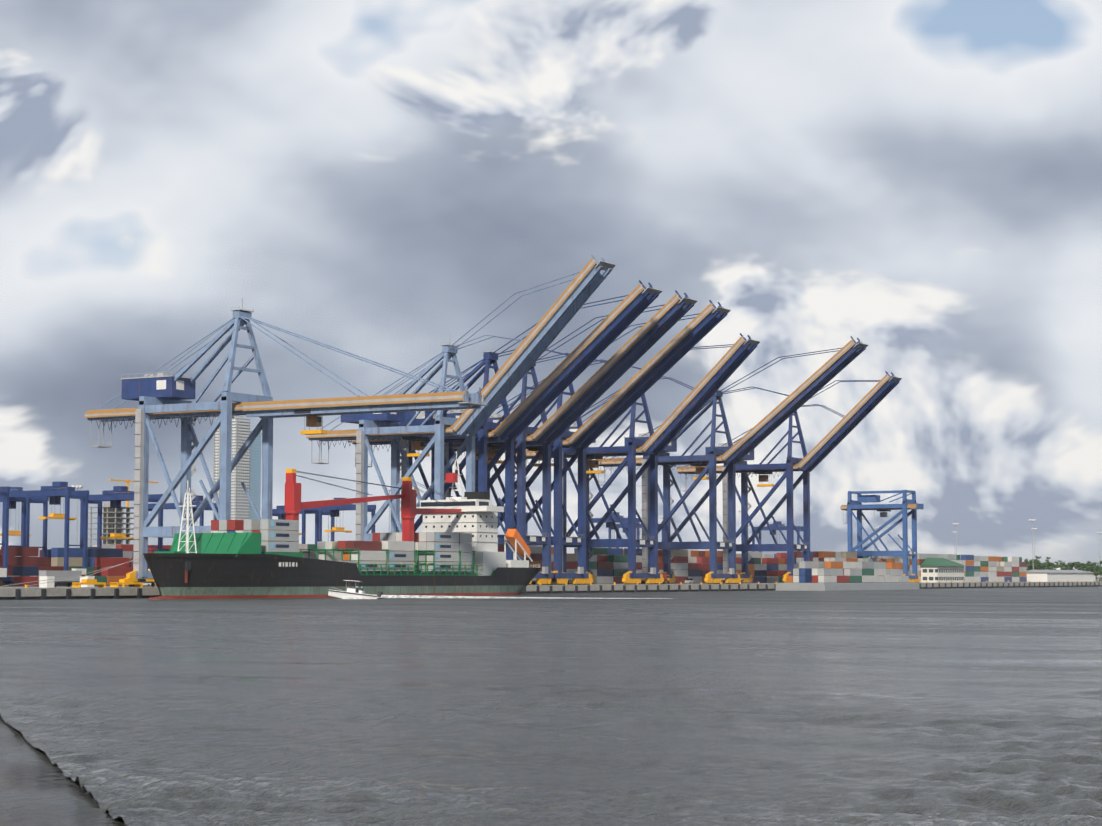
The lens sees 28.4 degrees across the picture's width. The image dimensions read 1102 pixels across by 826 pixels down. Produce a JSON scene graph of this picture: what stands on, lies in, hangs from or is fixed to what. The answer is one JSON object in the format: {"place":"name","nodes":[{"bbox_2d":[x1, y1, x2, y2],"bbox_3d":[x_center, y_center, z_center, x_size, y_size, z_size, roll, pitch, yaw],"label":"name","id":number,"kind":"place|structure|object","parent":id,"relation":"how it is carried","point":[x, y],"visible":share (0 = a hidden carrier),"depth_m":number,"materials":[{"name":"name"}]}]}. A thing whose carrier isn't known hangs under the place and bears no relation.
{"place":"outdoors","nodes":[
{"label":"outdoors","id":0,"kind":"place"},
{"bbox_2d":[143,553,540,598],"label":"ship hull","id":1,"kind":"object","parent":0,"point":[269,575],"visible":0.75,"depth_m":520.17,"materials":[{"name":"black metal"}]},
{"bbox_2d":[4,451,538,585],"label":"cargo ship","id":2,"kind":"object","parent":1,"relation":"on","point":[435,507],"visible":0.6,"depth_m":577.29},
{"bbox_2d":[203,519,471,570],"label":"shipping containers","id":3,"kind":"object","parent":1,"relation":"on","point":[270,537],"visible":0.73,"depth_m":557.14,"materials":[{"name":"grey metal"}]},
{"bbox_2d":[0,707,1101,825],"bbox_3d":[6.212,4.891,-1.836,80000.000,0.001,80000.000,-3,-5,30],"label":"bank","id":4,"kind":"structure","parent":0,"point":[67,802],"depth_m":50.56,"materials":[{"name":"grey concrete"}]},
{"bbox_2d":[328,580,382,598],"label":"motor boat","id":5,"kind":"object","parent":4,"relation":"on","point":[350,592],"visible":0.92,"depth_m":498.41,"materials":[{"name":"white plastic"}]},
{"bbox_2d":[0,587,1101,825],"bbox_3d":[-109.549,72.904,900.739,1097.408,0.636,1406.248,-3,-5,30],"label":"water waves","id":6,"kind":"object","parent":4,"relation":"on","point":[198,757],"visible":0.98,"depth_m":82.84,"materials":[{"name":"grey liquid"}]},
{"bbox_2d":[341,595,671,598],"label":"boat wake","id":7,"kind":"object","parent":6,"relation":"on","point":[404,596],"visible":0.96,"depth_m":493.61,"materials":[{"name":"liquid"}]},
{"bbox_2d":[776,561,918,590],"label":"container barge","id":8,"kind":"object","parent":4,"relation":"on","point":[865,568],"visible":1,"depth_m":837.78,"materials":[{"name":"metal"}]},
{"bbox_2d":[0,580,1101,599],"bbox_3d":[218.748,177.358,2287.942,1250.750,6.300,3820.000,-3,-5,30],"label":"quay wall","id":9,"kind":"structure","parent":0,"point":[65,592],"depth_m":700.46,"materials":[{"name":"concrete"}]},
{"bbox_2d":[0,485,13,585],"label":"yard gantry crane","id":10,"kind":"object","parent":9,"relation":"on","point":[5,490],"visible":0.98,"depth_m":586.70,"materials":[{"name":"blue metal"}]},
{"bbox_2d":[0,487,48,566],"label":"yard gantry crane","id":11,"kind":"object","parent":9,"relation":"on","point":[44,501],"visible":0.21,"depth_m":649.14,"materials":[{"name":"blue metal"}]},
{"bbox_2d":[2,481,88,585],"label":"yard gantry crane","id":12,"kind":"object","parent":9,"relation":"on","point":[58,487],"visible":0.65,"depth_m":613.58,"materials":[{"name":"blue metal"}]},
{"bbox_2d":[39,576,142,587],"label":"vehicles","id":13,"kind":"object","parent":9,"relation":"on","point":[92,582],"visible":0.96,"depth_m":509.67,"materials":[{"name":"metal"}]},
{"bbox_2d":[80,486,162,570],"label":"yard gantry crane","id":14,"kind":"object","parent":9,"relation":"on","point":[99,498],"visible":0.52,"depth_m":644.48,"materials":[{"name":"blue metal"}]},
{"bbox_2d":[88,479,157,546],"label":"building under construction","id":15,"kind":"structure","parent":9,"relation":"on","point":[116,513],"depth_m":1433.94,"materials":[{"name":"concrete"}]},
{"bbox_2d":[148,495,217,550],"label":"yard gantry crane","id":16,"kind":"object","parent":9,"relation":"on","point":[169,505],"visible":0.15,"depth_m":718.49,"materials":[{"name":"blue metal"}]},
{"bbox_2d":[84,298,487,586],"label":"gantry crane","id":17,"kind":"object","parent":9,"relation":"on","point":[249,406],"visible":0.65,"depth_m":559.54,"materials":[{"name":"metal"}]},
{"bbox_2d":[272,505,334,540],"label":"yard gantry crane","id":18,"kind":"object","parent":9,"relation":"on","point":[279,512],"visible":0.06,"depth_m":774.97,"materials":[{"name":"blue metal"}]},
{"bbox_2d":[301,498,375,543],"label":"yard gantry crane","id":19,"kind":"object","parent":9,"relation":"on","point":[371,509],"visible":0.33,"depth_m":739.87,"materials":[{"name":"blue metal"}]},
{"bbox_2d":[39,570,833,586],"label":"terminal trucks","id":20,"kind":"object","parent":9,"relation":"on","point":[75,579],"visible":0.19,"depth_m":529.24,"materials":[{"name":"metal"}]},
{"bbox_2d":[306,255,615,571],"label":"gantry crane","id":21,"kind":"object","parent":9,"relation":"on","point":[592,271],"visible":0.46,"depth_m":640.69,"materials":[{"name":"metal"}]},
{"bbox_2d":[350,280,661,559],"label":"gantry crane","id":22,"kind":"object","parent":9,"relation":"on","point":[618,315],"visible":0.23,"depth_m":654.82,"materials":[{"name":"metal"}]},
{"bbox_2d":[498,511,527,534],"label":"yard gantry crane","id":23,"kind":"object","parent":9,"relation":"on","point":[499,514],"depth_m":821.30,"materials":[{"name":"blue metal"}]},
{"bbox_2d":[0,544,1026,585],"bbox_3d":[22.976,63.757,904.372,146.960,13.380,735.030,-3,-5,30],"label":"shipping containers","id":24,"kind":"object","parent":9,"relation":"on","point":[616,564],"visible":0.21,"depth_m":835.73,"materials":[{"name":"multicoloured metal"}]},
{"bbox_2d":[400,290,696,584],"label":"gantry crane","id":25,"kind":"object","parent":9,"relation":"on","point":[662,322],"visible":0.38,"depth_m":673.74,"materials":[{"name":"metal"}]},
{"bbox_2d":[72,485,1101,580],"bbox_3d":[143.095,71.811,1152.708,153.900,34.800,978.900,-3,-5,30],"label":"yard light masts","id":26,"kind":"object","parent":9,"relation":"on","point":[389,490],"visible":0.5,"depth_m":1017.87,"materials":[{"name":"grey metal"}]},
{"bbox_2d":[453,300,730,584],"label":"gantry crane","id":27,"kind":"object","parent":9,"relation":"on","point":[701,320],"visible":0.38,"depth_m":692.40,"materials":[{"name":"metal"}]},
{"bbox_2d":[577,512,639,548],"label":"yard gantry crane","id":28,"kind":"object","parent":9,"relation":"on","point":[609,524],"visible":0.27,"depth_m":899.27,"materials":[{"name":"blue metal"}]},
{"bbox_2d":[608,522,662,547],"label":"yard gantry crane","id":29,"kind":"object","parent":9,"relation":"on","point":[625,525],"visible":0.15,"depth_m":998.15,"materials":[{"name":"blue metal"}]},
{"bbox_2d":[515,333,759,583],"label":"gantry crane","id":30,"kind":"object","parent":9,"relation":"on","point":[744,346],"visible":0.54,"depth_m":740.04,"materials":[{"name":"metal"}]},
{"bbox_2d":[597,336,867,583],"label":"gantry crane","id":31,"kind":"object","parent":9,"relation":"on","point":[830,367],"visible":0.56,"depth_m":795.46,"materials":[{"name":"metal"}]},
{"bbox_2d":[751,521,803,551],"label":"yard gantry crane","id":32,"kind":"object","parent":9,"relation":"on","point":[773,526],"visible":0.29,"depth_m":1046.83,"materials":[{"name":"blue metal"}]},
{"bbox_2d":[677,371,901,582],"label":"gantry crane","id":33,"kind":"object","parent":9,"relation":"on","point":[824,443],"visible":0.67,"depth_m":854.54,"materials":[{"name":"metal"}]},
{"bbox_2d":[840,490,923,582],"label":"gantry crane","id":34,"kind":"object","parent":9,"relation":"on","point":[883,512],"visible":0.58,"depth_m":961.31,"materials":[{"name":"metal"}]},
{"bbox_2d":[1027,570,1094,581],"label":"white shed","id":35,"kind":"structure","parent":9,"relation":"on","point":[1075,577],"depth_m":1210.34,"materials":[{"name":"paint"}]},
{"bbox_2d":[0,0,1101,825],"label":"sky","id":36,"kind":"structure","parent":0,"point":[919,182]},
{"bbox_2d":[920,558,963,582],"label":"building","id":37,"kind":"structure","parent":0,"point":[942,569],"depth_m":1016.56,"materials":[{"name":"white paint"}]},
{"bbox_2d":[1024,556,1101,580],"bbox_3d":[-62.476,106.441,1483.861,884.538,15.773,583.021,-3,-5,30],"label":"shore trees","id":38,"kind":"object","parent":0,"point":[1038,563],"depth_m":1302.55,"materials":[{"name":"green plant"}]},
{"bbox_3d":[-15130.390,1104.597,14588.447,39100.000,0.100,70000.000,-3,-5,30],"label":"land","id":39,"kind":"structure","parent":0,"visible":0},
{"bbox_2d":[213,415,260,519],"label":"city tower","id":40,"kind":"structure","parent":39,"relation":"on","point":[251,460],"depth_m":2480.71,"materials":[{"name":"concrete"}]}
]}

